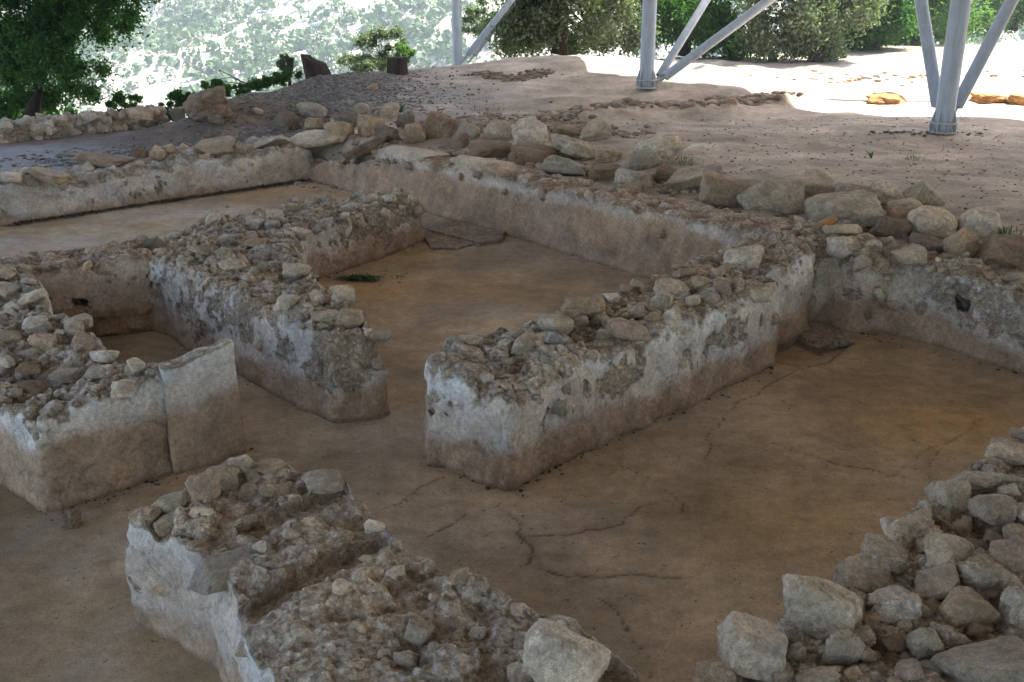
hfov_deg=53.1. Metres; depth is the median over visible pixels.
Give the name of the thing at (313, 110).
boulder
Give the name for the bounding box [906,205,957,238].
boulder
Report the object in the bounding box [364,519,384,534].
stone
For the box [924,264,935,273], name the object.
stone
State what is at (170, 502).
stone
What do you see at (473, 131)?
boulder
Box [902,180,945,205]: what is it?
boulder
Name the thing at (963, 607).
stone
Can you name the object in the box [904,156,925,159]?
weed
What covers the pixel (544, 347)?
stone
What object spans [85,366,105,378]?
stone
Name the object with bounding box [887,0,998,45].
light tree
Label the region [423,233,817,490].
central wall
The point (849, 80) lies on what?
rubble
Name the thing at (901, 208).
boulder
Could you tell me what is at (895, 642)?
stone
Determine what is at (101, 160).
stone
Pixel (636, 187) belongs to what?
boulder
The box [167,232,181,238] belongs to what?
stone
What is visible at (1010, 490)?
stone
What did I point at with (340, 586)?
stone
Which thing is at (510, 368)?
stone
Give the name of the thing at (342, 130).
boulder
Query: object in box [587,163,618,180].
boulder
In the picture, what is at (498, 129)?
boulder
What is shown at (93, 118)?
stone
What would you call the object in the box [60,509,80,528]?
boulder
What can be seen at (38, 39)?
broadleaf tree
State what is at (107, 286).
alcove wall
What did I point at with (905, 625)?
stone
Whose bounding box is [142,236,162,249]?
stone
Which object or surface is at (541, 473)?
crumbs
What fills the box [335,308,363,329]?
stone
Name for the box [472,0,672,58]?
olive tree
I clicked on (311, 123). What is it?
boulder
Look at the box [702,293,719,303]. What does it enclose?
stone
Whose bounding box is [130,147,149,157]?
stone
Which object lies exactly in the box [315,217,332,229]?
stone
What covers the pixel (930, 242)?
boulder
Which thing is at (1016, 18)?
light tree
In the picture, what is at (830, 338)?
paving slab
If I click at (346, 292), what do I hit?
stone
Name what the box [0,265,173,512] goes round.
rubble wall
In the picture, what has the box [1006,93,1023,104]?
boulder
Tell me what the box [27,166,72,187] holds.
stone
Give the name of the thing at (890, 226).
boulder
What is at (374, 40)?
shrub
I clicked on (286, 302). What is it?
stone
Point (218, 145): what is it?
stone
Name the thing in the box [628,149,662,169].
boulder
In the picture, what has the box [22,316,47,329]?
stone
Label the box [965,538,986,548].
stone
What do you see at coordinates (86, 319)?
stone
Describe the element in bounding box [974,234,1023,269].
boulder
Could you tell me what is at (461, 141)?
boulder
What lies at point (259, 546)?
stone
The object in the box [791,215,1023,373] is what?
corner wall
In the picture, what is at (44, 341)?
stone
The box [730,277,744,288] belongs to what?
stone
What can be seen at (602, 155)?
boulder
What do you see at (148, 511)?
stone
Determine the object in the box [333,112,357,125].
boulder
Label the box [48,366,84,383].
stone
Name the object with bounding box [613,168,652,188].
boulder
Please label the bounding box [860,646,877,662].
stone
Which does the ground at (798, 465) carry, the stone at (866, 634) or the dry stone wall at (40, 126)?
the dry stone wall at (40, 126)
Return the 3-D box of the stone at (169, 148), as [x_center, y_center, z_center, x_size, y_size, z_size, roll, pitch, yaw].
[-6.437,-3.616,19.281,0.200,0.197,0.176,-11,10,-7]
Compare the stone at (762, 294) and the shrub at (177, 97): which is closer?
the stone at (762, 294)
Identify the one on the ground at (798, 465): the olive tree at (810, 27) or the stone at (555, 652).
the olive tree at (810, 27)
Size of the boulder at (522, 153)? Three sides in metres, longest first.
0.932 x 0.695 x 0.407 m
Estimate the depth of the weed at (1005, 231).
12.57 m
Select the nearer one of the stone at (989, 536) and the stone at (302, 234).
the stone at (989, 536)
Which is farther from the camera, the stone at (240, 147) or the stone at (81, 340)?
the stone at (240, 147)
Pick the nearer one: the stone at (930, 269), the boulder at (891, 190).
the stone at (930, 269)
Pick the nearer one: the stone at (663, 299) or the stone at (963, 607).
the stone at (963, 607)
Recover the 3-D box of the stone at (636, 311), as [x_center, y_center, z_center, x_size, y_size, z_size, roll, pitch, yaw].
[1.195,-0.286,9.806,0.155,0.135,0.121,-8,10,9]
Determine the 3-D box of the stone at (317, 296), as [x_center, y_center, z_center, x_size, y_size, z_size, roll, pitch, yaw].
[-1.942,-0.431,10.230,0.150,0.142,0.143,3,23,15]
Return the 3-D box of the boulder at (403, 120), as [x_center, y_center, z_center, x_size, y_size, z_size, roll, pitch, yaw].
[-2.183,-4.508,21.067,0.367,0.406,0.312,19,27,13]
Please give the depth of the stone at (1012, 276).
11.01 m
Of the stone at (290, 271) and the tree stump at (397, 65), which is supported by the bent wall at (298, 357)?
the stone at (290, 271)
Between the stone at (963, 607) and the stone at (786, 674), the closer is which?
the stone at (786, 674)
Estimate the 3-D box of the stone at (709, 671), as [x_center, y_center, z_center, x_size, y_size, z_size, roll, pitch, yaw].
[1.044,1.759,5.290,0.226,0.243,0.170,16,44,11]
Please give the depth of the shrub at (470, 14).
37.90 m
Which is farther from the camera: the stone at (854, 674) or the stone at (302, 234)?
the stone at (302, 234)
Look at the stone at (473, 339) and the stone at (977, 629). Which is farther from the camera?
the stone at (473, 339)
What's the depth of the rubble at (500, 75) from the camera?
26.67 m
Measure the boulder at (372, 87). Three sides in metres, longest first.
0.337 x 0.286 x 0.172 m
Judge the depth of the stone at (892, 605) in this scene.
5.76 m
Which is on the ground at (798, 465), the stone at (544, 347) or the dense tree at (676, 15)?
the dense tree at (676, 15)
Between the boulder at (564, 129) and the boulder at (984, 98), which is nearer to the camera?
the boulder at (564, 129)
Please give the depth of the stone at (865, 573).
6.09 m
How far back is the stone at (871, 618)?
5.70 m
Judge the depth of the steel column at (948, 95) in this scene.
19.39 m
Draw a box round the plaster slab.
[158,338,245,474]
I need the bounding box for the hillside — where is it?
[0,0,1023,121]
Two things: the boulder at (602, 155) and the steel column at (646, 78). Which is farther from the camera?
the steel column at (646, 78)
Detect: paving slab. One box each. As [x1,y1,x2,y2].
[422,219,504,245]
[424,229,473,249]
[798,328,852,347]
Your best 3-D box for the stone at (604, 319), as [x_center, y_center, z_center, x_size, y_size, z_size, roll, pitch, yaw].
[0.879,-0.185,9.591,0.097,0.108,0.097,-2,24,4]
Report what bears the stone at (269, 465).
on the foreground wall at (207, 582)
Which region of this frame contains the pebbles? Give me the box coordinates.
[627,117,1023,235]
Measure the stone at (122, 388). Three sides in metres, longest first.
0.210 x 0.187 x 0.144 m
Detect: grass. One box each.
[470,105,504,110]
[662,156,703,165]
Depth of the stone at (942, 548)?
6.13 m
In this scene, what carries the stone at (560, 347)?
on the central wall at (490, 421)
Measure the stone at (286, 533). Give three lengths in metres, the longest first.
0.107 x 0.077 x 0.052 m
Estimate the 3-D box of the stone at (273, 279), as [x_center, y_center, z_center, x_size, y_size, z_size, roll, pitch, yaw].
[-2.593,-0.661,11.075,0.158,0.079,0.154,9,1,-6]
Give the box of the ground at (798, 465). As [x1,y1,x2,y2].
[0,41,1023,681]
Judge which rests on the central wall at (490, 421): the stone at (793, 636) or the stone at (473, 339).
the stone at (473, 339)
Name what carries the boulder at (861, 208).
on the ground at (798, 465)
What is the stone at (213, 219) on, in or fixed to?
on the bent wall at (298, 357)
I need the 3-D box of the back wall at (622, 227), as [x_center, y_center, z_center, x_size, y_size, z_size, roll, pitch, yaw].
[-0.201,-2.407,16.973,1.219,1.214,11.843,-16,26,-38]
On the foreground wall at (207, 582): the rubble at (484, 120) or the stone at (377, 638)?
the stone at (377, 638)
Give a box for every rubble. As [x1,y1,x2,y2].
[285,134,1022,271]
[392,111,656,143]
[464,68,562,81]
[512,90,803,120]
[734,66,1023,89]
[868,129,986,136]
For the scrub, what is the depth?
232.44 m
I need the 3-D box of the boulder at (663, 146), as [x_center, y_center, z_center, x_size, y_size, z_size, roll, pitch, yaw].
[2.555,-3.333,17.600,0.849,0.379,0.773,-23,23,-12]
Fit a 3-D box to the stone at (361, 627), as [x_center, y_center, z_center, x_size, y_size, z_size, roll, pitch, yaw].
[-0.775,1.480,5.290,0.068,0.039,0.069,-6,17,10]
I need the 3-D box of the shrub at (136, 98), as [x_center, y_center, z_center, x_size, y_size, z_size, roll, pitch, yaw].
[-9.927,-5.836,26.542,1.212,1.250,1.065,-11,23,-28]
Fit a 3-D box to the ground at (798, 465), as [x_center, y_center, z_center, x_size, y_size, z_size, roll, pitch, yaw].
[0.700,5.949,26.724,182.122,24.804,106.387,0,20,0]
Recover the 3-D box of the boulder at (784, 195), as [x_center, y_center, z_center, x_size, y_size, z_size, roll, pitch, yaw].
[3.627,-2.008,14.289,0.938,0.524,0.689,-1,28,18]
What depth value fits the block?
22.60 m
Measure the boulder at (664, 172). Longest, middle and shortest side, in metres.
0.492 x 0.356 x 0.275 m
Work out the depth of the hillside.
228.42 m
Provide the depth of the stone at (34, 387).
8.56 m
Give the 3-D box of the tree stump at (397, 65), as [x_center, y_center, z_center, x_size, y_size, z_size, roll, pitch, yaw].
[-3.105,-7.368,27.560,0.603,0.535,0.617,8,22,22]
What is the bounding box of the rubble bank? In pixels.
[742,427,1023,681]
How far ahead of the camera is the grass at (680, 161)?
16.87 m
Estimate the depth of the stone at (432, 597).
5.56 m
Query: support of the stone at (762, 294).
on the central wall at (490, 421)
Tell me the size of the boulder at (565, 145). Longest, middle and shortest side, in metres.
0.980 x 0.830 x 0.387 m
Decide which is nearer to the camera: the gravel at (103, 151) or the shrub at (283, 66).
the gravel at (103, 151)
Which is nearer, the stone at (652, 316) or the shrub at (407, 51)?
the stone at (652, 316)
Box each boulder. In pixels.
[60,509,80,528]
[182,86,233,120]
[207,115,224,125]
[252,107,263,114]
[271,111,300,130]
[296,102,327,117]
[304,117,328,129]
[323,121,354,142]
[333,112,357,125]
[341,136,386,159]
[354,103,369,113]
[356,114,386,136]
[365,83,378,90]
[374,124,400,141]
[380,103,399,117]
[396,113,414,128]
[403,122,426,142]
[423,111,456,138]
[439,132,469,148]
[455,121,480,139]
[468,140,512,158]
[483,119,512,140]
[507,141,559,165]
[511,116,548,144]
[541,155,588,175]
[550,133,596,159]
[553,123,579,136]
[579,118,611,140]
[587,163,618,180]
[593,148,621,162]
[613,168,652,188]
[623,182,642,191]
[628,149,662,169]
[633,134,690,157]
[654,164,676,182]
[664,163,722,189]
[699,169,747,206]
[737,176,806,214]
[796,168,834,200]
[804,189,885,227]
[834,181,884,201]
[865,179,904,204]
[866,92,905,104]
[868,216,911,237]
[887,197,922,217]
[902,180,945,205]
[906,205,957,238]
[909,232,942,253]
[943,227,979,257]
[956,206,1002,235]
[968,92,1006,103]
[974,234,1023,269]
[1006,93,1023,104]
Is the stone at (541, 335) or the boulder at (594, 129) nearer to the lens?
the stone at (541, 335)
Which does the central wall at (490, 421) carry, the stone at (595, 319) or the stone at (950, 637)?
the stone at (595, 319)
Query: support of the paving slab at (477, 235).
on the ground at (798, 465)
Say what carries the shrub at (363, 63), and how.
on the ground at (798, 465)
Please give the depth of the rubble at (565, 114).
22.52 m
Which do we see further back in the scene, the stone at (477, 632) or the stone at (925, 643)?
the stone at (925, 643)
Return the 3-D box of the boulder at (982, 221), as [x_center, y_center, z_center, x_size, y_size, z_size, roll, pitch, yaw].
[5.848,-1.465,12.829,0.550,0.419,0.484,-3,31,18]
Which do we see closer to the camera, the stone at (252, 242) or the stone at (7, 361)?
the stone at (7, 361)
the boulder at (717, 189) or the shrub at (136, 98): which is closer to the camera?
the boulder at (717, 189)
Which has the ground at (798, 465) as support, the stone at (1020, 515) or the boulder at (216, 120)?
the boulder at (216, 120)
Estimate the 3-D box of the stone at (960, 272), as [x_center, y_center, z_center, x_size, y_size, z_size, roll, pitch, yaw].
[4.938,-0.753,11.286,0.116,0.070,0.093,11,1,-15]
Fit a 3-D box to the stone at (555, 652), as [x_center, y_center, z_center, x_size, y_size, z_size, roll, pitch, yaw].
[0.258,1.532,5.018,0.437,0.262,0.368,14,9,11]
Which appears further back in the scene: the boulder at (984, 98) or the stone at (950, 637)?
the boulder at (984, 98)
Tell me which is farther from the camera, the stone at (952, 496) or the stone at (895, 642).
the stone at (952, 496)
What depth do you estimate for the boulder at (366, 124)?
20.58 m
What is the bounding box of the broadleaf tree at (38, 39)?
[0,0,168,119]
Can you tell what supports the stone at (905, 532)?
on the rubble bank
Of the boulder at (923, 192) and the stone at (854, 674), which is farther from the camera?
the boulder at (923, 192)
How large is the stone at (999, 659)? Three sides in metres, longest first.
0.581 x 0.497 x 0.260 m
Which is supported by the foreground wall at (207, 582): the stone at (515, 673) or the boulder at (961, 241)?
the stone at (515, 673)
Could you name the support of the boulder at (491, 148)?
on the ground at (798, 465)
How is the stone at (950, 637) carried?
on the rubble bank
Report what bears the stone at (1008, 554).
on the rubble bank
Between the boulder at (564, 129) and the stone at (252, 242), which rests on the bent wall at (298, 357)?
the stone at (252, 242)
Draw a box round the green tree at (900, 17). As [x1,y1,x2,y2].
[834,0,938,51]
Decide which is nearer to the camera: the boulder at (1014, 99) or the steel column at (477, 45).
the boulder at (1014, 99)
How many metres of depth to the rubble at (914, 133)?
19.61 m
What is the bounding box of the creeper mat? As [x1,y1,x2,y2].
[184,69,302,96]
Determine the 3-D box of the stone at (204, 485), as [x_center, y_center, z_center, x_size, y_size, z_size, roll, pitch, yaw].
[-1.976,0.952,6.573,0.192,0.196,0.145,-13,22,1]
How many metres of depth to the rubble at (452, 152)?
15.64 m
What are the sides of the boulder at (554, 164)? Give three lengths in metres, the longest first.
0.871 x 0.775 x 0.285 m
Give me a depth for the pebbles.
17.90 m
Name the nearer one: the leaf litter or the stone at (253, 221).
the stone at (253, 221)
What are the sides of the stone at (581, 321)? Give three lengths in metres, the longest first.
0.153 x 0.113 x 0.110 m
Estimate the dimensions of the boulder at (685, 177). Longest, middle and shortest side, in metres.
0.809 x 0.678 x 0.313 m
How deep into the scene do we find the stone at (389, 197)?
15.47 m
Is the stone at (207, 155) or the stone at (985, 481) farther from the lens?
the stone at (207, 155)
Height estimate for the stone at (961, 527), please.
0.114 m
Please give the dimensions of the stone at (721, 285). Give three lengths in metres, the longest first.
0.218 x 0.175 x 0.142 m
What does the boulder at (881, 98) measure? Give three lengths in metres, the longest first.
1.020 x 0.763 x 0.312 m
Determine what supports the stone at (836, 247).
on the corner wall at (976, 312)
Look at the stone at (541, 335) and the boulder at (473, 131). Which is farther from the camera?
the boulder at (473, 131)
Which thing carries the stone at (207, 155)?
on the wall at (186, 171)
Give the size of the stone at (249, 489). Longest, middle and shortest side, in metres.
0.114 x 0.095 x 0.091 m
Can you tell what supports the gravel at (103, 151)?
on the ground at (798, 465)
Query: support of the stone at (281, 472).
on the foreground wall at (207, 582)
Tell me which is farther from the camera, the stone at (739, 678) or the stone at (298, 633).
the stone at (739, 678)
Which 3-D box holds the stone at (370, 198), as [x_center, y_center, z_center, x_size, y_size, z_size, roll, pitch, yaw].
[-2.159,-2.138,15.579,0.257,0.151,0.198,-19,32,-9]
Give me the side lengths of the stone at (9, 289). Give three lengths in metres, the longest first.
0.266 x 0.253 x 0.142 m
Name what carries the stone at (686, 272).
on the central wall at (490, 421)
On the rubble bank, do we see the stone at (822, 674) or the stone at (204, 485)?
the stone at (822, 674)
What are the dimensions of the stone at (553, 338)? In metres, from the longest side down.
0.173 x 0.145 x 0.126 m
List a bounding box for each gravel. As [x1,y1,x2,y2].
[0,116,297,169]
[93,66,578,211]
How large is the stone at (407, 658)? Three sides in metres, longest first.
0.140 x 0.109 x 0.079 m
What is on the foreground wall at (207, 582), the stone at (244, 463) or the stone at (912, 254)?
the stone at (244, 463)
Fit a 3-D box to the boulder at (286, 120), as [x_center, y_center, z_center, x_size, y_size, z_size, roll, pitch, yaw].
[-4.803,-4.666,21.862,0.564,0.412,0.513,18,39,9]
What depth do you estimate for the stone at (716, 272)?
10.93 m
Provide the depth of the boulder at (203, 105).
21.49 m
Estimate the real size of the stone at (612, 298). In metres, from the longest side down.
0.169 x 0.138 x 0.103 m
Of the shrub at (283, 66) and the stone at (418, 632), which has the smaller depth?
the stone at (418, 632)
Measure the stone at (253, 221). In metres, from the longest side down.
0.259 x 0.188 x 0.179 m
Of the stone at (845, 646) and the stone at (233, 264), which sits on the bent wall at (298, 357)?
the stone at (233, 264)
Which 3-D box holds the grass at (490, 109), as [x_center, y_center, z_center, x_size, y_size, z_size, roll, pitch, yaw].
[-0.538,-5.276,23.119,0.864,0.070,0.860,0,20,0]
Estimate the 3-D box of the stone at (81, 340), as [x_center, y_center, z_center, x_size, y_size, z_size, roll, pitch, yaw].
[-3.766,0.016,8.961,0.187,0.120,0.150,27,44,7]
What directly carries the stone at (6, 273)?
on the rubble wall at (82, 440)
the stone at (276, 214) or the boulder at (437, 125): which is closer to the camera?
the stone at (276, 214)
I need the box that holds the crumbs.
[3,181,1023,629]
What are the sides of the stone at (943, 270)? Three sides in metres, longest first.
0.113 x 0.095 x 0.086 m
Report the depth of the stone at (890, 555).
6.22 m
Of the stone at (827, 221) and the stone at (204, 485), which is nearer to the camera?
the stone at (204, 485)
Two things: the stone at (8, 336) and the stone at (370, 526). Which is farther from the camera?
the stone at (8, 336)
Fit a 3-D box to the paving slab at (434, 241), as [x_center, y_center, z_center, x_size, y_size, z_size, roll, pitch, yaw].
[-1.233,-1.577,16.020,0.669,0.065,1.428,-15,25,-36]
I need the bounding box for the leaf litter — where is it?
[8,178,309,224]
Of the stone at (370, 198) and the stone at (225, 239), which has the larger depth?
the stone at (370, 198)
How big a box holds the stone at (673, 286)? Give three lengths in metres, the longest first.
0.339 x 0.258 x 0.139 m
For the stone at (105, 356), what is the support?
on the rubble wall at (82, 440)
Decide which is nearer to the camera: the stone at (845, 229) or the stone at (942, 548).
the stone at (942, 548)
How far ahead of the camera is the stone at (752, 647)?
5.30 m
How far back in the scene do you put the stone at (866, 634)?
5.53 m
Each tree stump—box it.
[300,54,331,78]
[387,57,408,75]
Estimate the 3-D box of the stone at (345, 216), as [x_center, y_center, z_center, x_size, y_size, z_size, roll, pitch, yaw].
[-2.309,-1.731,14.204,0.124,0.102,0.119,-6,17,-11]
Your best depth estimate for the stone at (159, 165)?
18.51 m
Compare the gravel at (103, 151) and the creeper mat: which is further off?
the creeper mat
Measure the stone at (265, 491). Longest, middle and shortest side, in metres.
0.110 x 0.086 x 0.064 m
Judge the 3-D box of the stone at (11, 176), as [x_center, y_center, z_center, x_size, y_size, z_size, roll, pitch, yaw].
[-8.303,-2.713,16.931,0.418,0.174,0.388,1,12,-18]
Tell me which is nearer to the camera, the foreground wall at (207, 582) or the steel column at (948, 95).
the foreground wall at (207, 582)
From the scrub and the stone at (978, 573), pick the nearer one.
the stone at (978, 573)
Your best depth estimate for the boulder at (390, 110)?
21.87 m
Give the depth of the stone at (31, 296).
10.01 m
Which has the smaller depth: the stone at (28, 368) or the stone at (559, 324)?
the stone at (28, 368)
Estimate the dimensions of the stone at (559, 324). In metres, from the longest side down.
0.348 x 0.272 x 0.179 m
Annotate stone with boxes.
[0,171,24,182]
[0,263,15,279]
[0,281,21,297]
[0,329,23,342]
[0,355,15,367]
[2,300,30,310]
[16,361,42,376]
[17,289,46,305]
[18,380,49,395]
[19,167,28,173]
[21,278,36,284]
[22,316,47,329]
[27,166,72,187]
[27,332,57,351]
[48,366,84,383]
[62,313,92,328]
[63,319,83,335]
[71,330,93,350]
[74,151,132,167]
[83,115,100,123]
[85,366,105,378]
[90,350,119,362]
[110,379,138,398]
[126,357,145,373]
[127,107,153,119]
[128,506,160,524]
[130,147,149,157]
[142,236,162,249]
[143,508,154,515]
[149,144,165,160]
[152,162,163,168]
[155,491,186,512]
[164,144,175,153]
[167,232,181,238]
[185,469,221,500]
[189,245,211,255]
[193,136,235,154]
[198,153,210,157]
[205,213,220,224]
[205,465,239,490]
[216,234,236,245]
[218,258,244,270]
[227,454,254,473]
[233,142,246,152]
[240,275,253,282]
[240,482,258,496]
[245,215,263,227]
[245,238,267,246]
[252,540,266,552]
[253,135,291,148]
[256,457,283,474]
[258,486,273,496]
[265,276,278,283]
[266,209,283,219]
[273,294,299,310]
[275,468,285,477]
[281,528,298,538]
[282,262,310,279]
[283,202,299,212]
[289,129,338,147]
[290,227,311,240]
[291,626,306,639]
[301,469,342,493]
[309,290,324,304]
[311,309,338,321]
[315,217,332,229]
[329,284,354,300]
[332,578,349,594]
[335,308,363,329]
[341,212,349,219]
[355,623,367,633]
[358,555,374,563]
[361,193,377,203]
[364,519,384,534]
[371,633,384,642]
[382,192,395,201]
[392,650,418,667]
[404,618,434,647]
[407,194,416,206]
[428,593,439,601]
[450,567,468,584]
[459,334,483,345]
[468,626,486,639]
[502,357,514,364]
[507,365,514,372]
[507,662,531,681]
[510,331,536,354]
[522,618,610,681]
[537,314,574,335]
[537,331,546,339]
[540,344,548,351]
[543,332,564,344]
[557,344,563,351]
[560,296,605,318]
[574,315,588,326]
[591,312,605,324]
[601,316,608,325]
[603,293,619,303]
[605,317,651,340]
[618,284,631,293]
[629,304,644,317]
[630,279,646,289]
[639,284,652,292]
[644,311,660,322]
[649,290,673,307]
[650,274,664,282]
[653,278,689,295]
[661,305,682,331]
[671,264,692,270]
[677,267,698,278]
[685,294,700,305]
[691,275,708,290]
[691,660,736,681]
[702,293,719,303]
[711,268,725,277]
[712,279,731,295]
[717,611,787,681]
[723,245,763,268]
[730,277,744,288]
[736,674,742,681]
[749,285,773,302]
[772,661,793,681]
[782,573,863,641]
[785,629,800,646]
[786,642,806,663]
[794,666,840,681]
[816,216,837,228]
[821,628,864,665]
[822,224,861,233]
[825,236,853,258]
[833,553,894,593]
[844,666,863,681]
[852,625,876,647]
[860,532,912,574]
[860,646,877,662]
[862,612,879,625]
[866,585,921,626]
[872,258,889,272]
[879,633,906,653]
[884,508,944,549]
[892,244,927,264]
[895,658,925,681]
[897,619,912,631]
[906,627,944,658]
[914,563,960,599]
[915,537,925,553]
[921,604,930,616]
[923,532,977,567]
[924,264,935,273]
[924,476,971,515]
[928,635,1023,681]
[929,621,971,650]
[938,266,947,273]
[939,586,1000,628]
[946,276,955,284]
[949,515,971,535]
[954,270,966,275]
[955,471,1023,491]
[955,553,1023,593]
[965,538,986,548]
[966,622,991,637]
[967,494,1017,526]
[982,529,1004,545]
[984,437,1023,465]
[989,535,1023,572]
[996,586,1023,629]
[997,484,1020,495]
[1002,523,1023,539]
[1003,273,1022,280]
[1016,503,1023,521]
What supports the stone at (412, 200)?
on the bent wall at (298, 357)
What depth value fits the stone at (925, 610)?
5.80 m
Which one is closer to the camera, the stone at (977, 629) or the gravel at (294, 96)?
the stone at (977, 629)
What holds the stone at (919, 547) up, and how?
on the rubble bank
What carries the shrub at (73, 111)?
on the ground at (798, 465)
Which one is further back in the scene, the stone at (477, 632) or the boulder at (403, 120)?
the boulder at (403, 120)
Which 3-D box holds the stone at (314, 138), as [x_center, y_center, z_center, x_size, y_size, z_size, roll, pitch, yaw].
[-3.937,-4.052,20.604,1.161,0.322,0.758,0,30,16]
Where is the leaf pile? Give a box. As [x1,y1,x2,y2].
[317,269,407,285]
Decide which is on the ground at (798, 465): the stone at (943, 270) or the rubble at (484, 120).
the rubble at (484, 120)
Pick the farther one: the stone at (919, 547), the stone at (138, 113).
the stone at (138, 113)
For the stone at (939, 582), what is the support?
on the rubble bank
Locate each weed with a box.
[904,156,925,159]
[995,225,1023,234]
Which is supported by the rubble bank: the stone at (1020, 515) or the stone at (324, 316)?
the stone at (1020, 515)
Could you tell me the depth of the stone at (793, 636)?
5.53 m
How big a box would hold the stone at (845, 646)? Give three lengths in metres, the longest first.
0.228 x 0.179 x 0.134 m
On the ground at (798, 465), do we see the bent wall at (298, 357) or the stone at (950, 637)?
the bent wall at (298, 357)
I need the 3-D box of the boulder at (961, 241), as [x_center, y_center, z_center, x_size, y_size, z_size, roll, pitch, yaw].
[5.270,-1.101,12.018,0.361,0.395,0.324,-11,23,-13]
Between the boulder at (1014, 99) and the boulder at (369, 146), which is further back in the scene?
the boulder at (1014, 99)
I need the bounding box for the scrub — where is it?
[1,0,1023,121]
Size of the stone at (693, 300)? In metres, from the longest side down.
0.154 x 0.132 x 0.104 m
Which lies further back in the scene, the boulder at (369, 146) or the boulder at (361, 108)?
the boulder at (361, 108)
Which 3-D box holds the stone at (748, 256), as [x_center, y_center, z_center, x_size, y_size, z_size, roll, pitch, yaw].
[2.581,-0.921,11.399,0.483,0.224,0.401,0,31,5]
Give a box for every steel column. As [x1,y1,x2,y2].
[451,0,515,64]
[636,0,775,88]
[914,0,1018,134]
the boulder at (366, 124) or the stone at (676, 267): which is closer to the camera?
the stone at (676, 267)
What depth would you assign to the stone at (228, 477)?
6.72 m
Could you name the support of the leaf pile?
on the ground at (798, 465)
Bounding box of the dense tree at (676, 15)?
[614,0,790,60]
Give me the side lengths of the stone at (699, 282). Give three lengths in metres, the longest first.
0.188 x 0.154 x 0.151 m
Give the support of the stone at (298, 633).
on the foreground wall at (207, 582)
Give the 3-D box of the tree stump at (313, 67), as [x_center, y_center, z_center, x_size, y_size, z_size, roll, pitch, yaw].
[-5.053,-7.066,26.716,0.880,0.834,0.824,-14,24,-33]
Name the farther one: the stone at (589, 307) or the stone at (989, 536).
the stone at (589, 307)
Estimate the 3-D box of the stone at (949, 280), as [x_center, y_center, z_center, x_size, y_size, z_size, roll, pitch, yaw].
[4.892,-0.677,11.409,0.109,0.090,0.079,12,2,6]
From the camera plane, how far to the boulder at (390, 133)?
19.96 m
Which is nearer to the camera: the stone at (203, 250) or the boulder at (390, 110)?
the stone at (203, 250)
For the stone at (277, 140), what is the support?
on the wall at (186, 171)
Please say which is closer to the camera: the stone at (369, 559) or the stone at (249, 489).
the stone at (369, 559)
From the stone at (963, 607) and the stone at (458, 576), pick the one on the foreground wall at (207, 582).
the stone at (458, 576)
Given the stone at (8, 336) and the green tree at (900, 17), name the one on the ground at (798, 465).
the green tree at (900, 17)
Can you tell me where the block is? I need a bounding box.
[168,106,185,121]
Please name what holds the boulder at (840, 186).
on the ground at (798, 465)
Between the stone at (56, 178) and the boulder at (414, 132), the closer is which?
the stone at (56, 178)
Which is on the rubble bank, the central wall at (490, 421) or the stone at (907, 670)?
the stone at (907, 670)
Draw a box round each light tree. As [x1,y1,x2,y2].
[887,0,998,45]
[968,0,1023,41]
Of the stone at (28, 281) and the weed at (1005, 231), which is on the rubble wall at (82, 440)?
the stone at (28, 281)
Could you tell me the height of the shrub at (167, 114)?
0.933 m
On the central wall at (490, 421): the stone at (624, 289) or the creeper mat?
the stone at (624, 289)
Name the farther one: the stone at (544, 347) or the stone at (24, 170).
the stone at (24, 170)
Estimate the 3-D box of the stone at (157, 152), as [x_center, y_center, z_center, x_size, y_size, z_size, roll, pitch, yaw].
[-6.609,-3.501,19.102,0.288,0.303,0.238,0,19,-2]
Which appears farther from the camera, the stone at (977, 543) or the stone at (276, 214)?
the stone at (276, 214)
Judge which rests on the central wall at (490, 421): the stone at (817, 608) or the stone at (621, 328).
the stone at (621, 328)
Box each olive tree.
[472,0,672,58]
[709,0,904,62]
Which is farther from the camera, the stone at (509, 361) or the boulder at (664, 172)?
the boulder at (664, 172)
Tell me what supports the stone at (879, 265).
on the corner wall at (976, 312)
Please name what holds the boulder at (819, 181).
on the ground at (798, 465)
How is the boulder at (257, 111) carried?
on the ground at (798, 465)
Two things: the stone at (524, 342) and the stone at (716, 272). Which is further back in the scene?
the stone at (716, 272)
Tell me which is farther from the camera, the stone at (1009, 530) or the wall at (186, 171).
the wall at (186, 171)
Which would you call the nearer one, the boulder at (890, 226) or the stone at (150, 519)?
the stone at (150, 519)
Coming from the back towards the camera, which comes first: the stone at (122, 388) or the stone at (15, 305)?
the stone at (15, 305)
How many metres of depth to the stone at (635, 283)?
10.70 m
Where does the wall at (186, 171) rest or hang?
on the ground at (798, 465)
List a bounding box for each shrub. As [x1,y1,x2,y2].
[5,105,79,118]
[103,92,145,111]
[157,102,171,122]
[165,87,190,113]
[275,53,298,85]
[336,49,386,71]
[351,23,409,70]
[393,41,416,65]
[462,0,497,51]
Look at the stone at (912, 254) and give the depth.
11.61 m
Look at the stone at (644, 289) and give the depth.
10.69 m
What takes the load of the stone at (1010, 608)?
on the rubble bank
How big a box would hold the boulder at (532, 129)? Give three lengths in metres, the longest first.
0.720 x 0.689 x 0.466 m
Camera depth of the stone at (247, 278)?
10.84 m
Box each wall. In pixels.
[0,104,167,142]
[0,134,313,226]
[0,234,152,336]
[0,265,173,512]
[125,457,640,681]
[148,186,425,423]
[308,145,815,278]
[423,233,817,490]
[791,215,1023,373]
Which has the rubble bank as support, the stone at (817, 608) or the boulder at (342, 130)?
the stone at (817, 608)
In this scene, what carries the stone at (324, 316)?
on the bent wall at (298, 357)
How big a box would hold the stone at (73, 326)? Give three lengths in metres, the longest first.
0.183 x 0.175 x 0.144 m
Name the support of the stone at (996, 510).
on the rubble bank
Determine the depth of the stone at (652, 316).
9.47 m
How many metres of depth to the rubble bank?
5.80 m
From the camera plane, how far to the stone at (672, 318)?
9.54 m

